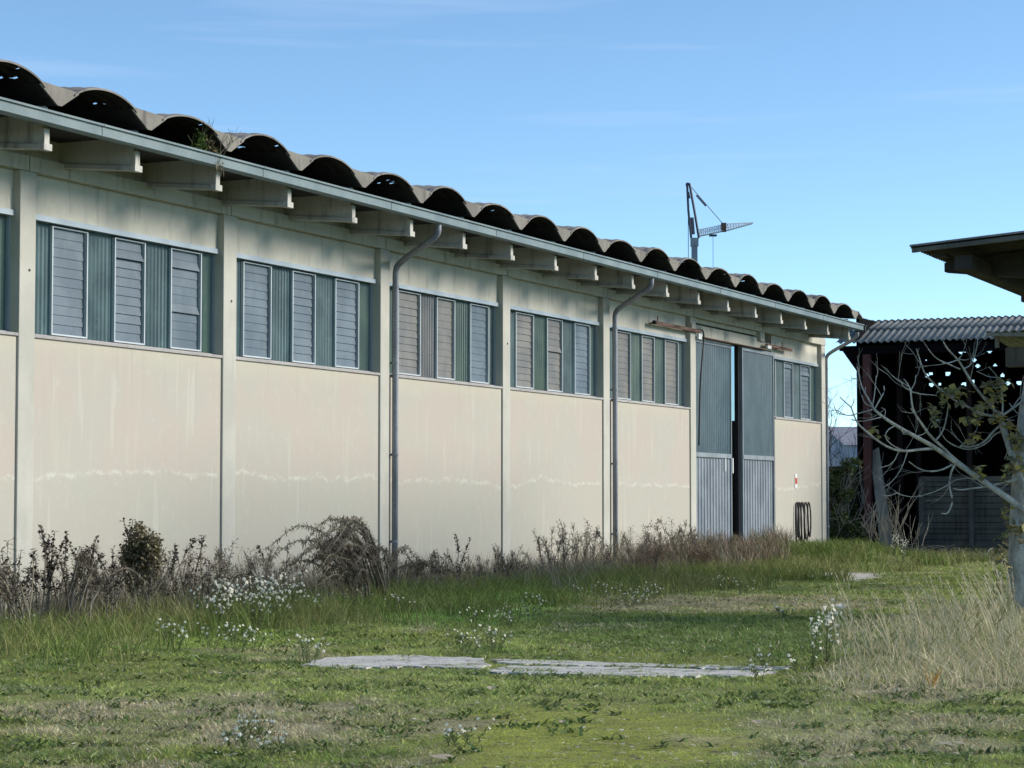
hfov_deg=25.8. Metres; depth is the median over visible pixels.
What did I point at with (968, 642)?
reed stalk
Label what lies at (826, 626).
white flower
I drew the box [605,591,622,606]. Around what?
white flower
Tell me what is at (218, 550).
dead weed
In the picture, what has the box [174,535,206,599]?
dead weed
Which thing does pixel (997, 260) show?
canopy
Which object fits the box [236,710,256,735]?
white flower
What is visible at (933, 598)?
reed stalk
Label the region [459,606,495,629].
white flower
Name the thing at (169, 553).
dead weed
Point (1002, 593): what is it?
reed stalk
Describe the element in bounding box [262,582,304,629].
white flower
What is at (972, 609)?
reed stalk
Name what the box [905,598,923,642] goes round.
reed stalk
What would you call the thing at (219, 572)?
dead weed
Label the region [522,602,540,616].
white flower
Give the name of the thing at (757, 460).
sliding door
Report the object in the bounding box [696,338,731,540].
sliding door
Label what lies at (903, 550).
white flower
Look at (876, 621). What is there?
reed stalk
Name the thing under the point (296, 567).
dead weed
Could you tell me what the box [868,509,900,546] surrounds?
sucker shoots
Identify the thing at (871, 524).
sucker shoots
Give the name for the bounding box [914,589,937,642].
reed stalk
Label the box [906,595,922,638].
reed stalk
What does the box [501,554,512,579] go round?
dead weed
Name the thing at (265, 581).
white flower
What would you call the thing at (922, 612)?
reed stalk
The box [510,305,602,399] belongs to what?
window
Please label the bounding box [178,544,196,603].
dead weed
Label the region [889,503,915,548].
sucker shoots
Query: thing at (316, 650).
white flower
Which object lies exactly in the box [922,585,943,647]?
reed stalk
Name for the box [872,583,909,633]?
reed stalk
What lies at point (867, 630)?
reed stalk
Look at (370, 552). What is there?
arching shrub
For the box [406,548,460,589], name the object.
arching shrub
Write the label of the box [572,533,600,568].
dead weed
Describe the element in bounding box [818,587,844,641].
reed stalk
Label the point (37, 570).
dead weed
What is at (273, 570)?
white flower
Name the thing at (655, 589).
white flower
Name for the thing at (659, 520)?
dead weed
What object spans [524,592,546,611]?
white flower
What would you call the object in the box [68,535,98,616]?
dead weed
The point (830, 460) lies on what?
bare tree
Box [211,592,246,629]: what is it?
white flower
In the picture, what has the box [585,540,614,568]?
dead weed
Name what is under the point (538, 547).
dead weed
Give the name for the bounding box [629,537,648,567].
dead weed
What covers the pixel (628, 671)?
concrete pavement
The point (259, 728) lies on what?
white flower
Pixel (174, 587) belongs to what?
dead weed
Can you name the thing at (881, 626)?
reed stalk
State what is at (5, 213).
window
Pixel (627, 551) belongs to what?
dead weed
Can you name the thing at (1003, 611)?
reed stalk
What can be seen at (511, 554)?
dead weed
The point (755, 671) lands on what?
white flower
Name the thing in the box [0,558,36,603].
dead weed
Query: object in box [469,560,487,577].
dead weed
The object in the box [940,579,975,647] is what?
reed stalk
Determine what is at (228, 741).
white flower
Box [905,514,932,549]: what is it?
sucker shoots
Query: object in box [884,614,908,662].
reed stalk
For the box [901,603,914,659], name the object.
reed stalk
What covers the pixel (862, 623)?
reed stalk
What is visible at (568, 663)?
concrete pavement
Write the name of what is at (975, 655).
dry grass
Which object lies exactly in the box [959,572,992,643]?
reed stalk
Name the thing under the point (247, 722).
white flower
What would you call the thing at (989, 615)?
reed stalk
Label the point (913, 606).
reed stalk
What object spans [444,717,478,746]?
white flower
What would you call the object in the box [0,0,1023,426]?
sky
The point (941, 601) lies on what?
reed stalk
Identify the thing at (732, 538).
dead weed
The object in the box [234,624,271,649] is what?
white flower
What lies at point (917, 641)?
reed stalk
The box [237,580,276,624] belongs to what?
white flower
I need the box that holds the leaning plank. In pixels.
[872,447,891,545]
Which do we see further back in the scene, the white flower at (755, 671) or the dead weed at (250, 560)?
the dead weed at (250, 560)
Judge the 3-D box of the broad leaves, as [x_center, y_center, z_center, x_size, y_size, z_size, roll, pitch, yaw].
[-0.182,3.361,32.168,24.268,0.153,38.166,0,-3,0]
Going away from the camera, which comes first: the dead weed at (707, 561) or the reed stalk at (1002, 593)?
the reed stalk at (1002, 593)
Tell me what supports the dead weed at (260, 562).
on the ground at (607, 718)
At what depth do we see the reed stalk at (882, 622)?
24.54 m
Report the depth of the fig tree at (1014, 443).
32.61 m
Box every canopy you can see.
[909,231,1023,302]
[986,329,1023,383]
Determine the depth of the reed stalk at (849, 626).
23.78 m
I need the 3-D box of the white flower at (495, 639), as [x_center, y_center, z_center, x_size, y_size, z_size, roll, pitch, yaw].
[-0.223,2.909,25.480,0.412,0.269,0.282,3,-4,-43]
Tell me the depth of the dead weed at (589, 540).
47.04 m
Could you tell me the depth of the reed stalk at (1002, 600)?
26.23 m
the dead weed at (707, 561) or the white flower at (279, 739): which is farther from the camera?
the dead weed at (707, 561)
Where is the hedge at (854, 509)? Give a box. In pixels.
[829,466,857,538]
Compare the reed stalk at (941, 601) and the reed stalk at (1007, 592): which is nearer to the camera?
the reed stalk at (941, 601)
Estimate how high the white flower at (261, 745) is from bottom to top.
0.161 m
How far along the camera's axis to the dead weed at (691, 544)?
52.78 m
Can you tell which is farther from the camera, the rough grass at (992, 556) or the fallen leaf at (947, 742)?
the rough grass at (992, 556)
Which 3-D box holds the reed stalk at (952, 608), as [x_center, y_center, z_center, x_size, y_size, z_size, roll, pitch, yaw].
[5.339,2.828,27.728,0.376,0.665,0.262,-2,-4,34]
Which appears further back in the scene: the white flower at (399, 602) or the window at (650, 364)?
the window at (650, 364)
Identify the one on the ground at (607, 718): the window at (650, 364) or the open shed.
the open shed
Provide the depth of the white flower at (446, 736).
15.66 m
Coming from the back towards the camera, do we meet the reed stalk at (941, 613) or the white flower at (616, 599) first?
the white flower at (616, 599)
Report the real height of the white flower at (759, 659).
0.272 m
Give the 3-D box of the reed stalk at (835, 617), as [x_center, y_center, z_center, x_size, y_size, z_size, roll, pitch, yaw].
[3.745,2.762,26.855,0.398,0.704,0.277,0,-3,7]
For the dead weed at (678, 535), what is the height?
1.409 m
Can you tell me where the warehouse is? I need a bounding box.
[0,59,866,609]
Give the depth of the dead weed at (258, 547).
36.16 m
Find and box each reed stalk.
[809,585,840,642]
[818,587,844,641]
[820,610,841,660]
[822,590,860,659]
[825,600,851,634]
[833,569,851,622]
[833,583,855,637]
[834,577,853,625]
[839,600,861,638]
[839,601,871,641]
[846,599,880,655]
[851,609,869,651]
[855,593,887,651]
[857,592,898,655]
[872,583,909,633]
[875,593,890,653]
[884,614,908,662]
[885,605,920,667]
[891,579,915,625]
[897,582,923,636]
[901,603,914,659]
[904,591,917,638]
[904,620,936,663]
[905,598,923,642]
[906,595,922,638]
[906,596,923,650]
[907,597,927,628]
[910,579,940,616]
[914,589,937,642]
[916,578,950,623]
[921,585,952,639]
[922,576,947,626]
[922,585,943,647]
[924,591,938,638]
[930,568,971,620]
[934,592,973,653]
[936,586,958,632]
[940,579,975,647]
[941,596,982,650]
[951,589,981,634]
[955,568,974,623]
[956,591,983,648]
[959,567,975,611]
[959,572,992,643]
[962,582,978,615]
[965,584,1004,654]
[967,568,1008,620]
[971,576,991,631]
[972,574,991,617]
[973,575,1014,652]
[974,563,1005,619]
[975,591,1002,659]
[981,562,1015,619]
[981,595,994,653]
[983,581,1008,645]
[984,567,1015,642]
[987,567,1016,658]
[987,575,1012,649]
[991,570,1022,620]
[992,592,1022,635]
[995,559,1014,625]
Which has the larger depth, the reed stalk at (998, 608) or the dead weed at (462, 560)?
the dead weed at (462, 560)
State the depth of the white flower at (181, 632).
25.45 m
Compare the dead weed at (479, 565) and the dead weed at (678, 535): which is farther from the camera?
the dead weed at (678, 535)
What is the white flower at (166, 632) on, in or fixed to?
on the ground at (607, 718)
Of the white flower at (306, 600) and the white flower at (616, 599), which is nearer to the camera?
the white flower at (306, 600)
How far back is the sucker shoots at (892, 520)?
67.88 m
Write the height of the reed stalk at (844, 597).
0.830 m
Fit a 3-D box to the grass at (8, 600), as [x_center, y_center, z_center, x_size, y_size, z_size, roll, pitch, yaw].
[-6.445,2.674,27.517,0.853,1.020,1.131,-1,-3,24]
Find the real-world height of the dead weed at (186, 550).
1.274 m
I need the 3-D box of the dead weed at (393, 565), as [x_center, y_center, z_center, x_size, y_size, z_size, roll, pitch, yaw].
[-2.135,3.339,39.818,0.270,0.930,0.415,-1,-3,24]
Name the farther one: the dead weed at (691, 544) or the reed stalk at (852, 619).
the dead weed at (691, 544)
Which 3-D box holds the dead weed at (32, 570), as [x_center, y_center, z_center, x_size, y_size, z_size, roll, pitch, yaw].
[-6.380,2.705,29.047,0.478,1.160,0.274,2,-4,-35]
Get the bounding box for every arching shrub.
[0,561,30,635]
[63,544,149,626]
[184,568,253,605]
[261,514,390,597]
[272,551,369,602]
[384,543,423,589]
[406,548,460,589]
[501,559,537,578]
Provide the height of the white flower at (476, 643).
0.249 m
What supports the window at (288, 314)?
in the warehouse
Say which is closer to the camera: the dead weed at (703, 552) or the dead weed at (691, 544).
the dead weed at (703, 552)
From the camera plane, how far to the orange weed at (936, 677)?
20.11 m
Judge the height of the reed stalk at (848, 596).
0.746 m
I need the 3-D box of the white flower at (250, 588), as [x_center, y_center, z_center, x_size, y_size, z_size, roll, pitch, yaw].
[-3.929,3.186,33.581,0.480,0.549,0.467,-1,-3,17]
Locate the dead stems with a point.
(773, 537)
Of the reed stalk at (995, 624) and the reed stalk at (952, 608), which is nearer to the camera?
the reed stalk at (995, 624)
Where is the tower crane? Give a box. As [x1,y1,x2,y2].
[685,183,752,261]
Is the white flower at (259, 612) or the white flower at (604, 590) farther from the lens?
the white flower at (604, 590)
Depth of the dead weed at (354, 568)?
37.11 m
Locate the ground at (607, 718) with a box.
[0,554,1023,767]
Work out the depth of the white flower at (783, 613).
32.42 m
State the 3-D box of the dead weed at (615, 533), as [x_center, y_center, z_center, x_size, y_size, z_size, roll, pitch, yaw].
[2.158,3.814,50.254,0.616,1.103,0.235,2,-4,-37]
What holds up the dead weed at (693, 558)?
on the ground at (607, 718)
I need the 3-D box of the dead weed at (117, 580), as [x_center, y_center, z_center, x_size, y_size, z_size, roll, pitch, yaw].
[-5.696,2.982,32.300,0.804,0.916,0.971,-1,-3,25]
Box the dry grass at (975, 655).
[787,595,1023,694]
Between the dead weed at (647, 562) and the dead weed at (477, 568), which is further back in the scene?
the dead weed at (647, 562)
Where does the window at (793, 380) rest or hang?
in the warehouse
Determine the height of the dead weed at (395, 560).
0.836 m
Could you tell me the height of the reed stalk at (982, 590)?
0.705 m
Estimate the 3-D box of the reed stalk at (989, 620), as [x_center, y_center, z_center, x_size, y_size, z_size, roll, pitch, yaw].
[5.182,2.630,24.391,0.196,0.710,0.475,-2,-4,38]
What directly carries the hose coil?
hanging from the warehouse
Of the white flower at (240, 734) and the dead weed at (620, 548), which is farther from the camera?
the dead weed at (620, 548)
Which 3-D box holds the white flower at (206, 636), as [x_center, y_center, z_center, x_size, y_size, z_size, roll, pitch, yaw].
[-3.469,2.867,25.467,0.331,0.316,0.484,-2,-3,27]
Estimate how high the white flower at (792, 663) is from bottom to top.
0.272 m
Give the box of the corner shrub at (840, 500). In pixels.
[829,440,899,543]
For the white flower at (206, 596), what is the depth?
29.68 m
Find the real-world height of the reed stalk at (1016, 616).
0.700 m
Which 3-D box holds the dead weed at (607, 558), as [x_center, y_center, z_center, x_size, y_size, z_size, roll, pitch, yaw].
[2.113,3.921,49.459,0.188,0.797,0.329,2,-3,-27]
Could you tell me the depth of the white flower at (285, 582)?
33.96 m
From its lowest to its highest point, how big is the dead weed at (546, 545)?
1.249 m
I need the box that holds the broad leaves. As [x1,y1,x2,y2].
[0,573,1023,767]
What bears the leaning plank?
on the ground at (607, 718)
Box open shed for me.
[836,315,1023,550]
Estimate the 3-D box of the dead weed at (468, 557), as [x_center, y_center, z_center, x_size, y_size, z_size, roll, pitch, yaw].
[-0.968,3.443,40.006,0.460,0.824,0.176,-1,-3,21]
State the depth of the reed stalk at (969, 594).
29.57 m
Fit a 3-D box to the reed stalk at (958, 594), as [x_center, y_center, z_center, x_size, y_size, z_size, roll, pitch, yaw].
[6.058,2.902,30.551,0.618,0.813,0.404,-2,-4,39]
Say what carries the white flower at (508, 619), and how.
on the ground at (607, 718)
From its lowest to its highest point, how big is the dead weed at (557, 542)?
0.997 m
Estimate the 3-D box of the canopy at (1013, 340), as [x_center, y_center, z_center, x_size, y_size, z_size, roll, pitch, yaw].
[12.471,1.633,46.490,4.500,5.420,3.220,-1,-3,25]
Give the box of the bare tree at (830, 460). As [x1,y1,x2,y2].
[828,388,856,533]
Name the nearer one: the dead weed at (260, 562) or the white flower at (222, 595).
the white flower at (222, 595)
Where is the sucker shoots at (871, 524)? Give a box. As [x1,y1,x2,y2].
[860,490,890,542]
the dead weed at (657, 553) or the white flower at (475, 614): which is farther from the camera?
the dead weed at (657, 553)
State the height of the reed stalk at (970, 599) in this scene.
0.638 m
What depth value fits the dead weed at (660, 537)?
50.16 m
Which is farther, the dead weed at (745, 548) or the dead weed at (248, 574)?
the dead weed at (745, 548)
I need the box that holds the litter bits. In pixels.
[0,629,1023,767]
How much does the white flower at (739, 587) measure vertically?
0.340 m
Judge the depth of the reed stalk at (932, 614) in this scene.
26.76 m
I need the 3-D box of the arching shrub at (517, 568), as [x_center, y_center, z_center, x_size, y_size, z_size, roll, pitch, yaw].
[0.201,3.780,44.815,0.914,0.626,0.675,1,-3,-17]
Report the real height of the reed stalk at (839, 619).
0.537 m
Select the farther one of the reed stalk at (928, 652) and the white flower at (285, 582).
the white flower at (285, 582)
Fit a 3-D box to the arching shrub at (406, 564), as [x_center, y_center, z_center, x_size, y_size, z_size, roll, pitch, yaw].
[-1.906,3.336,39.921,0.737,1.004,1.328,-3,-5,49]
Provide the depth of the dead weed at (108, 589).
29.78 m
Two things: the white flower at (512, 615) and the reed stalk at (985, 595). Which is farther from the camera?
the white flower at (512, 615)
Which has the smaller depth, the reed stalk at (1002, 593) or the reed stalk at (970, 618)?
the reed stalk at (970, 618)
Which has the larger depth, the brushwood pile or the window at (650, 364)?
the brushwood pile
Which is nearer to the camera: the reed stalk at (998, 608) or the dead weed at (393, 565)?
the reed stalk at (998, 608)
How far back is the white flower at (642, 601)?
37.01 m
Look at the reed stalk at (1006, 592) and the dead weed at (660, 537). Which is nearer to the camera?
the reed stalk at (1006, 592)
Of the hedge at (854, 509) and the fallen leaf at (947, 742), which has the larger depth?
the hedge at (854, 509)
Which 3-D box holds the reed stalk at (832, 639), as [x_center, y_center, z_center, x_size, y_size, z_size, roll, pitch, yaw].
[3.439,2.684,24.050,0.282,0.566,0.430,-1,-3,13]
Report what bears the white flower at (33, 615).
on the ground at (607, 718)
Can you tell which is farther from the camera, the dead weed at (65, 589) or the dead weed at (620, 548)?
the dead weed at (620, 548)
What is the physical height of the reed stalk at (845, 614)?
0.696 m
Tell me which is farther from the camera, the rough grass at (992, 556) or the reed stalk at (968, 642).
the rough grass at (992, 556)
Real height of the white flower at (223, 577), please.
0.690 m
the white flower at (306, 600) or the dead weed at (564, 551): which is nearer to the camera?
the white flower at (306, 600)
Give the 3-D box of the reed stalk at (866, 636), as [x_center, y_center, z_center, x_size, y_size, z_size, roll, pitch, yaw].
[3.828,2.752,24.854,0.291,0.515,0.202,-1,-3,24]
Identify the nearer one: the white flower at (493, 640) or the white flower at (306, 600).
the white flower at (493, 640)
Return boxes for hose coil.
[795,502,811,541]
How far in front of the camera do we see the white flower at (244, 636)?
25.02 m
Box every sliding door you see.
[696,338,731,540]
[740,347,774,541]
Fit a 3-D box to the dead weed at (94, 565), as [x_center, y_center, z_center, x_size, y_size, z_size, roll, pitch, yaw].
[-5.663,2.751,29.485,0.621,1.111,0.237,2,-4,-37]
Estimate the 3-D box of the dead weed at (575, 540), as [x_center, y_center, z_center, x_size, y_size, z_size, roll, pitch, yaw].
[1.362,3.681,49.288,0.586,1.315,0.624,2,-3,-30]
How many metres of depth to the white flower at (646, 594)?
38.18 m
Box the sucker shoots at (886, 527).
[868,502,898,544]
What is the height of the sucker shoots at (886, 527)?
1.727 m
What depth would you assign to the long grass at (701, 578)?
35.04 m
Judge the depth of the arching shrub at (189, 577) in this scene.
32.88 m
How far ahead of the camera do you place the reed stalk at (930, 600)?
29.91 m
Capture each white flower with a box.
[17,605,43,624]
[156,618,187,650]
[156,622,180,644]
[183,572,222,605]
[190,582,232,621]
[196,622,227,648]
[202,565,239,597]
[205,580,250,627]
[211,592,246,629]
[214,576,250,610]
[216,621,252,645]
[222,727,255,752]
[223,625,250,652]
[232,726,241,744]
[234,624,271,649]
[234,720,274,751]
[236,579,262,603]
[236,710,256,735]
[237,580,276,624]
[243,711,269,732]
[245,573,285,608]
[246,590,282,629]
[251,568,276,592]
[252,711,275,737]
[257,733,286,755]
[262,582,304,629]
[265,731,286,757]
[270,570,306,610]
[273,726,291,756]
[288,634,328,661]
[295,591,319,613]
[296,634,324,662]
[385,594,415,613]
[443,725,459,745]
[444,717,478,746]
[445,629,480,652]
[458,718,493,744]
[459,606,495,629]
[460,633,479,654]
[469,624,511,653]
[485,628,511,649]
[493,610,511,627]
[498,606,527,624]
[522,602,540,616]
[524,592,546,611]
[593,582,612,597]
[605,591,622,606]
[619,590,638,606]
[630,588,647,605]
[637,586,654,601]
[644,582,663,598]
[713,575,737,591]
[733,578,754,595]
[748,654,769,680]
[757,645,774,667]
[773,598,796,615]
[780,603,795,618]
[787,647,820,673]
[809,611,826,668]
[822,598,841,664]
[890,534,898,555]
[901,537,908,562]
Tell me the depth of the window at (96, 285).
35.99 m
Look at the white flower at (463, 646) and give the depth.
25.23 m
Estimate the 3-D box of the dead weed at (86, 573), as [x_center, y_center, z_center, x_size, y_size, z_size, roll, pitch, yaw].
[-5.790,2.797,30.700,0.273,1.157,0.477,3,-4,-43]
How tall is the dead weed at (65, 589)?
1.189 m
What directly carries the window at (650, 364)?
in the warehouse
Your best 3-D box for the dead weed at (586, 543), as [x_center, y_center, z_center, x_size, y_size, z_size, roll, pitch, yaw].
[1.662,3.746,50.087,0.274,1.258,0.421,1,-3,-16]
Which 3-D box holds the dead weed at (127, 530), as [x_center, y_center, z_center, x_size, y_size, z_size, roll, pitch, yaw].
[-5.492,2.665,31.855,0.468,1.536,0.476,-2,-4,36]
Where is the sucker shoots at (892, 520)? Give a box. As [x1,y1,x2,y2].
[876,481,924,548]
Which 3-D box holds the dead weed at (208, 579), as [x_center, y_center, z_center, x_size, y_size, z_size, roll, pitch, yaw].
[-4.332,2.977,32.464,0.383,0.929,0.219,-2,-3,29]
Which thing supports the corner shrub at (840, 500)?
on the ground at (607, 718)
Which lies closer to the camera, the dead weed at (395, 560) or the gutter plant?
the gutter plant
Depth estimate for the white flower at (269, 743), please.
15.07 m
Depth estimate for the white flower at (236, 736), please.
15.88 m
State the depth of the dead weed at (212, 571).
35.33 m
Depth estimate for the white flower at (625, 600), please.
35.89 m
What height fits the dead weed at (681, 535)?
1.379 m
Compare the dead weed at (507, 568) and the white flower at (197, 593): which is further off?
the dead weed at (507, 568)
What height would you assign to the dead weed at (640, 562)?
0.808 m
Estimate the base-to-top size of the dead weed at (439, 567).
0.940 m
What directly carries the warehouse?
on the ground at (607, 718)
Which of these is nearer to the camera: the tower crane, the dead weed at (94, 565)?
the dead weed at (94, 565)
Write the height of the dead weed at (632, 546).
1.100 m
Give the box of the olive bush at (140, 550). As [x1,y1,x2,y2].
[117,521,184,614]
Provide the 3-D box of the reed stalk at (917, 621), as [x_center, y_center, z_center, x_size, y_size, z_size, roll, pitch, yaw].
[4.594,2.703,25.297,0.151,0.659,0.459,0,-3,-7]
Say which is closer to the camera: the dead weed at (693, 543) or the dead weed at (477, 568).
the dead weed at (477, 568)
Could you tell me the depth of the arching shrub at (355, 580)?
35.03 m
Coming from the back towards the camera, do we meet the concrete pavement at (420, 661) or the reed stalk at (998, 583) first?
the reed stalk at (998, 583)
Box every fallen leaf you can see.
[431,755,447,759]
[935,741,953,745]
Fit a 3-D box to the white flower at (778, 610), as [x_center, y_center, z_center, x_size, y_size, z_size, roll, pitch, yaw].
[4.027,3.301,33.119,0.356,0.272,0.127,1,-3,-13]
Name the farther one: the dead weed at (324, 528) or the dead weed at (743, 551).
the dead weed at (743, 551)
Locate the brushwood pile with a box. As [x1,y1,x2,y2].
[886,542,991,553]
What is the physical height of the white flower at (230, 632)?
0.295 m
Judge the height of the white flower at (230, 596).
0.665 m
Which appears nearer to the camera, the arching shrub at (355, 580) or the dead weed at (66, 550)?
the dead weed at (66, 550)
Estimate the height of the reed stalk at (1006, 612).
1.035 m
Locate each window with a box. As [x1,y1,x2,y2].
[0,207,17,335]
[35,214,222,357]
[236,253,379,374]
[389,282,502,388]
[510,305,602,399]
[610,324,690,408]
[774,356,821,423]
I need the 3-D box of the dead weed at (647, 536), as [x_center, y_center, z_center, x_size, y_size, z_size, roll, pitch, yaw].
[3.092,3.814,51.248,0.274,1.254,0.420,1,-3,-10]
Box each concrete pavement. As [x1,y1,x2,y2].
[302,655,490,669]
[489,665,776,677]
[492,659,807,670]
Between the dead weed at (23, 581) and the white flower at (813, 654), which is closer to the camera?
the white flower at (813, 654)
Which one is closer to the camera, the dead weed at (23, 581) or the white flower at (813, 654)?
the white flower at (813, 654)
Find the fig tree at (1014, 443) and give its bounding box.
[807,329,1023,616]
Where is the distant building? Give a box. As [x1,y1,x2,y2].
[828,427,856,465]
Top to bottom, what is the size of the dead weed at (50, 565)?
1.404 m
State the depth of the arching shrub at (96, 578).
29.77 m
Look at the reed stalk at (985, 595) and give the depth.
28.51 m
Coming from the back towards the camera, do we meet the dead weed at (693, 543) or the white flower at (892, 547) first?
the white flower at (892, 547)
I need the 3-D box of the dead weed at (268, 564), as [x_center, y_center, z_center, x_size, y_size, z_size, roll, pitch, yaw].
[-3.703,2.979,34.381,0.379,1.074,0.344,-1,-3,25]
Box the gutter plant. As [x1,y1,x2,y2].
[188,119,240,175]
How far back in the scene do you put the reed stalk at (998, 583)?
30.67 m
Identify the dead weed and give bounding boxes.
[0,537,17,625]
[0,549,31,628]
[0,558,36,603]
[4,548,38,615]
[22,565,64,604]
[28,530,58,618]
[37,524,68,620]
[43,534,76,618]
[54,546,85,619]
[63,551,105,621]
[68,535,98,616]
[78,546,97,609]
[85,566,124,601]
[99,554,123,625]
[106,517,135,608]
[137,551,177,611]
[153,546,178,600]
[154,536,197,610]
[161,545,179,611]
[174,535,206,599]
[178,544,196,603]
[178,562,223,582]
[203,557,224,616]
[210,544,234,593]
[213,538,237,586]
[216,549,255,596]
[234,559,252,590]
[240,546,259,594]
[248,547,288,586]
[252,564,301,595]
[256,543,290,586]
[261,544,281,596]
[312,523,332,590]
[337,542,360,587]
[367,555,402,592]
[385,546,401,589]
[430,548,448,587]
[448,554,470,585]
[453,533,470,588]
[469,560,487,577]
[475,555,489,579]
[491,544,504,578]
[493,547,502,575]
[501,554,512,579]
[510,544,522,575]
[519,550,550,572]
[533,530,544,577]
[534,526,565,574]
[543,539,579,568]
[556,519,569,571]
[557,523,586,563]
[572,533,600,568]
[580,524,590,569]
[584,518,600,564]
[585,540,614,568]
[599,529,616,565]
[603,544,611,563]
[613,537,624,559]
[620,532,645,563]
[622,529,633,561]
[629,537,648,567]
[629,545,645,569]
[633,532,665,570]
[635,536,669,571]
[641,524,651,554]
[643,516,688,550]
[647,523,676,564]
[664,519,697,564]
[668,517,681,555]
[676,530,698,558]
[682,540,703,565]
[689,525,698,563]
[689,541,715,564]
[694,542,718,567]
[721,530,733,553]
[731,538,757,561]
[737,539,753,557]
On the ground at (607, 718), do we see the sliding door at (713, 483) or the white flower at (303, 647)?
the white flower at (303, 647)
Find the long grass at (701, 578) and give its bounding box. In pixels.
[0,536,991,666]
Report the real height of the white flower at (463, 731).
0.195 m
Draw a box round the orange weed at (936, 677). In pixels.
[923,666,943,687]
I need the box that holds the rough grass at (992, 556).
[885,543,1007,562]
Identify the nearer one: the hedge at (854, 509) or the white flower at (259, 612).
the white flower at (259, 612)
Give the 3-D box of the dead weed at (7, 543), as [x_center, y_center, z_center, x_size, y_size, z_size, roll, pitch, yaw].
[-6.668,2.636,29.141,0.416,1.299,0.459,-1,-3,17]
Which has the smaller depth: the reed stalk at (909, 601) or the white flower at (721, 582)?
the reed stalk at (909, 601)
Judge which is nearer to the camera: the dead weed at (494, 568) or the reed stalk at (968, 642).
the reed stalk at (968, 642)
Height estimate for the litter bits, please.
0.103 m
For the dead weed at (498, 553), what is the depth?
44.32 m
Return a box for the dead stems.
[0,520,799,628]
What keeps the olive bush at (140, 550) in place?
on the ground at (607, 718)
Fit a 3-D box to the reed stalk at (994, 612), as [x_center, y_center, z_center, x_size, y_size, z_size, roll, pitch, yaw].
[5.315,2.538,24.439,0.447,0.899,0.683,-1,-3,22]
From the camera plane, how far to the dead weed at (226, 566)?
33.97 m
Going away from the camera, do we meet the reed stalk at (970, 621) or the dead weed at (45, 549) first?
the reed stalk at (970, 621)
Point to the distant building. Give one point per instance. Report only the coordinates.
(844, 440)
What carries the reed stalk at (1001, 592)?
on the ground at (607, 718)
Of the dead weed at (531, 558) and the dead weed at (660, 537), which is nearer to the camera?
the dead weed at (531, 558)
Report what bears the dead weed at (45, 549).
on the ground at (607, 718)
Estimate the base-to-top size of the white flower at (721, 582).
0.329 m
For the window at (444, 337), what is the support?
in the warehouse
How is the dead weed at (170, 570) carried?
on the ground at (607, 718)
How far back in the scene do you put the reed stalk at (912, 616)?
25.83 m
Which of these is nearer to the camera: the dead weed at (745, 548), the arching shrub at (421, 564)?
the arching shrub at (421, 564)
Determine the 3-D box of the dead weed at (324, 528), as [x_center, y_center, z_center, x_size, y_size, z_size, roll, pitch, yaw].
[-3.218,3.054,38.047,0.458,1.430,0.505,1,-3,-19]

